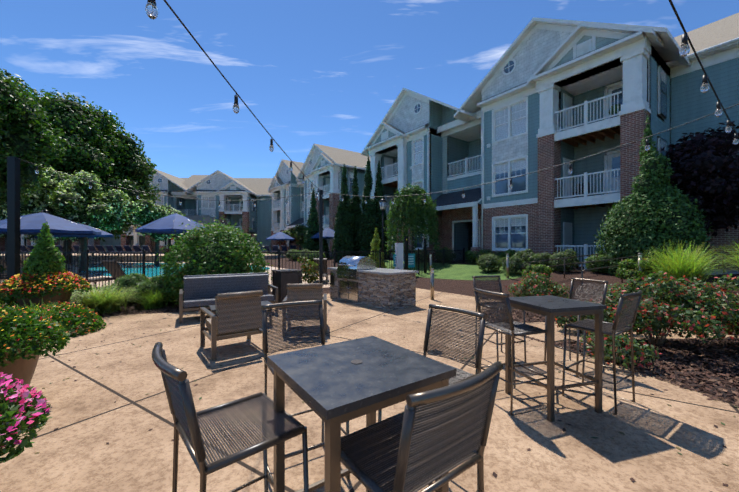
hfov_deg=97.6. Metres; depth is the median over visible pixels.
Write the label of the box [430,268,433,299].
bollard light
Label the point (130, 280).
boxwood shrub
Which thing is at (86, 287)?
flowers
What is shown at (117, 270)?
sling chair
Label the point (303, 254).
shrub base
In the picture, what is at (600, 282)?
bar stool
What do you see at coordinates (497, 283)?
bar stool
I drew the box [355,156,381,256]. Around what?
arborvitae
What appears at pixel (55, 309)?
ornamental grass
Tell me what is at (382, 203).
lamp post
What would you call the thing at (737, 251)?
ornamental grass
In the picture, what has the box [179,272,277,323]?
wicker sofa
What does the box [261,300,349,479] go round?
bar stool
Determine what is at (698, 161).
purple plum tree
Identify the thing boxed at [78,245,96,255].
pool lounger
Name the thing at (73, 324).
flowers
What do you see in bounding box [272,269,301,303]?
armchair
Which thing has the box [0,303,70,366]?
flowers pot
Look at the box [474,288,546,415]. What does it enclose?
bar stool
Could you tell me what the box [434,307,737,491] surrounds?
patio debris
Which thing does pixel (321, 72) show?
sky
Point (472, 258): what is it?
shrub base
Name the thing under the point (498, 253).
shrub base
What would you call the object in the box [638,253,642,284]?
bollard light
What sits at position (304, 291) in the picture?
wicker armchair
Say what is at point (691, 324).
rose shrub
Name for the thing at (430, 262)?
bollard light
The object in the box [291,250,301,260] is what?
shrub base
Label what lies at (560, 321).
rose shrub
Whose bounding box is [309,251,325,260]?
shrub base
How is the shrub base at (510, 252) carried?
on the bank lawn at (287, 263)
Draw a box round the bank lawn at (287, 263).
[255,253,738,280]
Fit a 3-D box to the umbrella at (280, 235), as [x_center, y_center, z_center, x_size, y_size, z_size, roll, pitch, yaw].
[-9.174,-0.302,33.333,2.779,2.540,2.779,0,0,32]
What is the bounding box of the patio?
[0,288,738,491]
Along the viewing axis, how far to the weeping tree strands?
17.84 m
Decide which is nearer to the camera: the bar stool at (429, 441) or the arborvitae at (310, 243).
the bar stool at (429, 441)
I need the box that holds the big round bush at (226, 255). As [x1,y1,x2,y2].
[152,215,272,306]
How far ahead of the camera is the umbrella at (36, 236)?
21.63 m
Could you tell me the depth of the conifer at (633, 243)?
10.49 m
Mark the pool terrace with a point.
(148, 257)
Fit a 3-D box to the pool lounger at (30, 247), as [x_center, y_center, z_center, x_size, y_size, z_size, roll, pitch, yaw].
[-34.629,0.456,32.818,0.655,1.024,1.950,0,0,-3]
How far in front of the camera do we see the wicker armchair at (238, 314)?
4.60 m
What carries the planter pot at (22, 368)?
on the patio
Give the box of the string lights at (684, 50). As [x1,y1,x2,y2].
[669,0,738,144]
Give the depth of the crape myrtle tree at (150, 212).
25.70 m
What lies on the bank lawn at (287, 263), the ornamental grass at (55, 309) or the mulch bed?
the mulch bed
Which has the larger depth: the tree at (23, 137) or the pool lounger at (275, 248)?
the pool lounger at (275, 248)
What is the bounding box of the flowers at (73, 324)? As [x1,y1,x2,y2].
[34,301,105,337]
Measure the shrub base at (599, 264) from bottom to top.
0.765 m
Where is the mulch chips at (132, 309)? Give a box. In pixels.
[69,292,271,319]
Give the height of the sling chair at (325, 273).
1.024 m
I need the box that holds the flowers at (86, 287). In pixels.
[0,270,91,299]
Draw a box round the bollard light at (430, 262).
[429,254,431,274]
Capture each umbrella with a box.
[0,210,100,234]
[34,235,94,269]
[52,222,112,274]
[135,212,208,242]
[266,231,293,254]
[311,228,334,238]
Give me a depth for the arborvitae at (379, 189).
24.13 m
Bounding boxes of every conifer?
[369,228,386,267]
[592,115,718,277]
[607,198,661,275]
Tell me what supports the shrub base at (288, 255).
on the bank lawn at (287, 263)
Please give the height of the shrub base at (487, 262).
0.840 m
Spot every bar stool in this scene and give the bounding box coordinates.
[152,342,308,491]
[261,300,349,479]
[341,361,502,491]
[377,304,486,491]
[472,275,525,363]
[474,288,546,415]
[544,278,608,377]
[562,290,642,414]
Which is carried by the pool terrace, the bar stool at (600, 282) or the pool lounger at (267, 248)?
the pool lounger at (267, 248)
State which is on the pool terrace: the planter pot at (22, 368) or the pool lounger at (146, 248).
the pool lounger at (146, 248)
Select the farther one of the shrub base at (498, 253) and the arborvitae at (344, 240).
the arborvitae at (344, 240)
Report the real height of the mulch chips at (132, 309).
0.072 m
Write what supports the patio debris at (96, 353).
on the patio
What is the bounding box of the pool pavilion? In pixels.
[131,215,234,253]
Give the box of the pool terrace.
[1,253,289,261]
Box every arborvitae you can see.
[302,188,318,251]
[316,229,329,257]
[331,164,356,261]
[349,166,361,255]
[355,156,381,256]
[374,160,391,258]
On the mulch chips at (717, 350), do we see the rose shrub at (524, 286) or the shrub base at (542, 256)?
the rose shrub at (524, 286)
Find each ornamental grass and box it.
[14,298,68,321]
[70,281,156,314]
[128,288,177,309]
[637,239,737,291]
[711,235,738,271]
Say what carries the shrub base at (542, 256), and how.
on the lawn strip
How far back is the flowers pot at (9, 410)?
1.70 m
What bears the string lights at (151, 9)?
attached to the string light poles
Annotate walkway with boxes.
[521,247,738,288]
[525,322,738,340]
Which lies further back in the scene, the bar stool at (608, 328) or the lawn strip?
the lawn strip
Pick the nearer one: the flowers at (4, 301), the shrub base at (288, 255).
the flowers at (4, 301)
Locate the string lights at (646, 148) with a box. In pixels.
[322,104,738,203]
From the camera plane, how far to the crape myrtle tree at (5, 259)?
23.40 m
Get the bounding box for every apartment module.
[0,234,99,251]
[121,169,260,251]
[268,144,369,255]
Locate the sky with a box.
[0,0,738,177]
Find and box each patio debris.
[34,307,724,476]
[44,315,187,383]
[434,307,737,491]
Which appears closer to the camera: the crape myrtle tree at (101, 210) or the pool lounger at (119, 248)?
the crape myrtle tree at (101, 210)
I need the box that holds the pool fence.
[0,248,464,290]
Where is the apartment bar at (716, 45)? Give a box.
[364,13,738,269]
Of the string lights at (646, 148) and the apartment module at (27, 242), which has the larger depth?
the apartment module at (27, 242)
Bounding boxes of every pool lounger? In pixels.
[20,245,28,255]
[26,245,34,251]
[55,245,62,251]
[72,245,80,251]
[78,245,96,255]
[92,245,105,255]
[103,245,114,255]
[106,245,123,255]
[120,245,133,255]
[130,245,141,254]
[134,245,151,255]
[262,246,269,254]
[271,246,277,254]
[281,246,287,254]
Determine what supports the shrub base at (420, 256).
on the lawn strip
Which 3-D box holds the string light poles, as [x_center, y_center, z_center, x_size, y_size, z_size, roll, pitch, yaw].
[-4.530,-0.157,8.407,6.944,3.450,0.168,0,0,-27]
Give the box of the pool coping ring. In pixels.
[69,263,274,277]
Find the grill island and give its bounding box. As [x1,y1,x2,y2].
[327,256,418,310]
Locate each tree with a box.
[0,69,66,206]
[0,164,96,243]
[0,209,21,261]
[20,170,141,270]
[24,85,160,263]
[125,198,185,264]
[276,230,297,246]
[282,224,307,249]
[394,185,430,253]
[661,121,738,265]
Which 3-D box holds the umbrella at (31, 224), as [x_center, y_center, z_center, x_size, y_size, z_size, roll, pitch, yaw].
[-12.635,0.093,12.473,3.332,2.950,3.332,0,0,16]
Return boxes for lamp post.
[379,198,386,261]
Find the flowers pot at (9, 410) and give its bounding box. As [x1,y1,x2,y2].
[0,372,51,462]
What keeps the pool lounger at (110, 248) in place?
on the pool terrace
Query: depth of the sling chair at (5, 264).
14.58 m
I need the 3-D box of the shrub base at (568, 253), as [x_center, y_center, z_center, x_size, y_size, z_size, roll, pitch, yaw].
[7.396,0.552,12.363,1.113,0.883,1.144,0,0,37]
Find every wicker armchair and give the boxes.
[200,290,266,360]
[282,283,326,335]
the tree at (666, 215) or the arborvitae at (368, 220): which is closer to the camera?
the tree at (666, 215)
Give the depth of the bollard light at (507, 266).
12.02 m
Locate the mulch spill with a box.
[87,293,738,406]
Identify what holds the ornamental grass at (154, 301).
on the mulch bed
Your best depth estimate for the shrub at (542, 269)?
10.51 m
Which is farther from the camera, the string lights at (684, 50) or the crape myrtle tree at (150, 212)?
the crape myrtle tree at (150, 212)
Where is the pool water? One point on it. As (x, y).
(148, 269)
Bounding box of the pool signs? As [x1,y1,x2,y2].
[393,254,414,267]
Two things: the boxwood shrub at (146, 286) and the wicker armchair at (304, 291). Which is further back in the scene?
the boxwood shrub at (146, 286)
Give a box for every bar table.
[267,336,455,491]
[505,295,606,421]
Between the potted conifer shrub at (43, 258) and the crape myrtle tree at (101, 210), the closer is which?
the potted conifer shrub at (43, 258)
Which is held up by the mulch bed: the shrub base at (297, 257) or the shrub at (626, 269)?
the shrub at (626, 269)
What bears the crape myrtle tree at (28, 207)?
on the ground
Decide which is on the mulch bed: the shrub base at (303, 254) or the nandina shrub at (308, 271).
the nandina shrub at (308, 271)
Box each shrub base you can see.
[286,249,297,259]
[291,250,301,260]
[298,249,308,259]
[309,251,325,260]
[415,249,428,262]
[436,247,450,262]
[465,250,478,263]
[475,248,494,258]
[476,253,502,271]
[490,251,505,264]
[498,249,516,258]
[499,255,528,274]
[512,248,534,262]
[528,251,552,267]
[548,249,579,271]
[584,253,610,272]
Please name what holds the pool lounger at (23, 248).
on the pool terrace
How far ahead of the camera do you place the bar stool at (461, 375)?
2.18 m
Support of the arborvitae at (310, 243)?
on the bank lawn at (287, 263)
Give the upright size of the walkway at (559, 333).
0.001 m
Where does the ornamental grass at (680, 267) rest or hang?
on the mulch bed
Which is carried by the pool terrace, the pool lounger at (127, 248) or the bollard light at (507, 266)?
the pool lounger at (127, 248)
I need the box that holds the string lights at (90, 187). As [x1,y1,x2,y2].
[19,159,317,207]
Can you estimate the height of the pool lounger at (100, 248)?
1.024 m
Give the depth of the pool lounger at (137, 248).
33.27 m
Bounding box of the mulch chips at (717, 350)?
[489,307,738,403]
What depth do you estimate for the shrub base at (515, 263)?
12.43 m
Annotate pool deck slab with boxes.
[1,262,329,291]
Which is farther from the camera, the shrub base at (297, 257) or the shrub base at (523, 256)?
the shrub base at (297, 257)
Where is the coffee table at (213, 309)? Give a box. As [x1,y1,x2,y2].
[209,301,271,322]
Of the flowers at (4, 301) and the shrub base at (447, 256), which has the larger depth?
the shrub base at (447, 256)
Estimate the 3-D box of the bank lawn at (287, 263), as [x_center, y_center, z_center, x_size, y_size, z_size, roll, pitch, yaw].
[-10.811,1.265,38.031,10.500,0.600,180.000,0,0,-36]
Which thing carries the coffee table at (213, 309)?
on the patio
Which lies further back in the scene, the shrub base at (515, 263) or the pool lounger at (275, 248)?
the pool lounger at (275, 248)
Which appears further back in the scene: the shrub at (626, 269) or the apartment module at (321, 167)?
the apartment module at (321, 167)
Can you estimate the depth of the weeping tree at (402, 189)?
18.24 m
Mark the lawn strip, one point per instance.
(458, 271)
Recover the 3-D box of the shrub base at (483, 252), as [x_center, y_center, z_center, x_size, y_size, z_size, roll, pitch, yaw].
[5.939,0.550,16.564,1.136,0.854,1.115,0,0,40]
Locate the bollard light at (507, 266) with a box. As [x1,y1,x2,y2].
[506,254,508,278]
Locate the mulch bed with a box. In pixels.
[4,272,738,401]
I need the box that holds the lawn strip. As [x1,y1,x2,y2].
[384,260,522,279]
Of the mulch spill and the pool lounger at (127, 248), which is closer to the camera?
the mulch spill
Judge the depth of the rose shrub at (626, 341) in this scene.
4.08 m
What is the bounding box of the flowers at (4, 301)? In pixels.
[0,292,18,310]
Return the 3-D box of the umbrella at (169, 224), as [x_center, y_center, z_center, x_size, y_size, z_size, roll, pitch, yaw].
[-9.181,-0.037,15.330,2.991,3.210,2.991,0,0,-1]
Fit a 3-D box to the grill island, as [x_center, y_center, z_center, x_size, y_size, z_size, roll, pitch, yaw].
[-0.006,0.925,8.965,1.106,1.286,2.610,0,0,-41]
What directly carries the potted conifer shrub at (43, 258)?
in the planter pot at (61, 298)
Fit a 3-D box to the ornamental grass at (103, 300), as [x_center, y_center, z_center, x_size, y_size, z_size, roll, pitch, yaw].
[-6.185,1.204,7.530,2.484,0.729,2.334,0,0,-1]
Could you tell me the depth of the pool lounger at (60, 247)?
33.19 m
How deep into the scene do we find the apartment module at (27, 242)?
45.75 m
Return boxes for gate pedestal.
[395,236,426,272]
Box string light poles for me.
[7,156,322,305]
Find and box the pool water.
[73,263,269,276]
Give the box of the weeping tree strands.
[384,183,440,254]
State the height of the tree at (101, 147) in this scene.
15.345 m
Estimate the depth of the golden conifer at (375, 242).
15.14 m
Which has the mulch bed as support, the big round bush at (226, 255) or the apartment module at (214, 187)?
the big round bush at (226, 255)
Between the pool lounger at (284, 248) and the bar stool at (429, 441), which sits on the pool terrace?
the pool lounger at (284, 248)
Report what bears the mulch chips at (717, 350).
on the mulch bed
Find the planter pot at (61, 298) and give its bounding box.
[14,287,72,311]
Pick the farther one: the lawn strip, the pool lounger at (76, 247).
the pool lounger at (76, 247)
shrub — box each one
[21,222,66,290]
[108,273,149,303]
[135,275,180,304]
[297,256,318,282]
[506,271,575,297]
[522,264,553,279]
[555,299,614,332]
[579,331,661,368]
[592,271,727,346]
[615,258,658,279]
[662,273,738,339]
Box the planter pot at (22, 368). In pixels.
[0,330,43,400]
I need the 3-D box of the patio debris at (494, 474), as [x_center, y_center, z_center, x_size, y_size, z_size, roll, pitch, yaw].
[-0.762,1.546,6.139,10.170,0.010,11.652,0,0,-1]
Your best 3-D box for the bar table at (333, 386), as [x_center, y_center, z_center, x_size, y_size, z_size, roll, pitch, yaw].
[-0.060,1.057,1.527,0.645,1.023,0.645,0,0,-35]
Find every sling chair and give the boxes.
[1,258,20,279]
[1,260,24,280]
[89,260,125,286]
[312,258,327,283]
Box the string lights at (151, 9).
[145,0,320,194]
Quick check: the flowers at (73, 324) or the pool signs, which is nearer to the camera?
the flowers at (73, 324)
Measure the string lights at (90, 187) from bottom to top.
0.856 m
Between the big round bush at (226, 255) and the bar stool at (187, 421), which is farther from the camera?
the big round bush at (226, 255)
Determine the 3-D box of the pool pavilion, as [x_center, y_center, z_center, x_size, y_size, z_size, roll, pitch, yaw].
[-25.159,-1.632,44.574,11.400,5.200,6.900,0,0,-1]

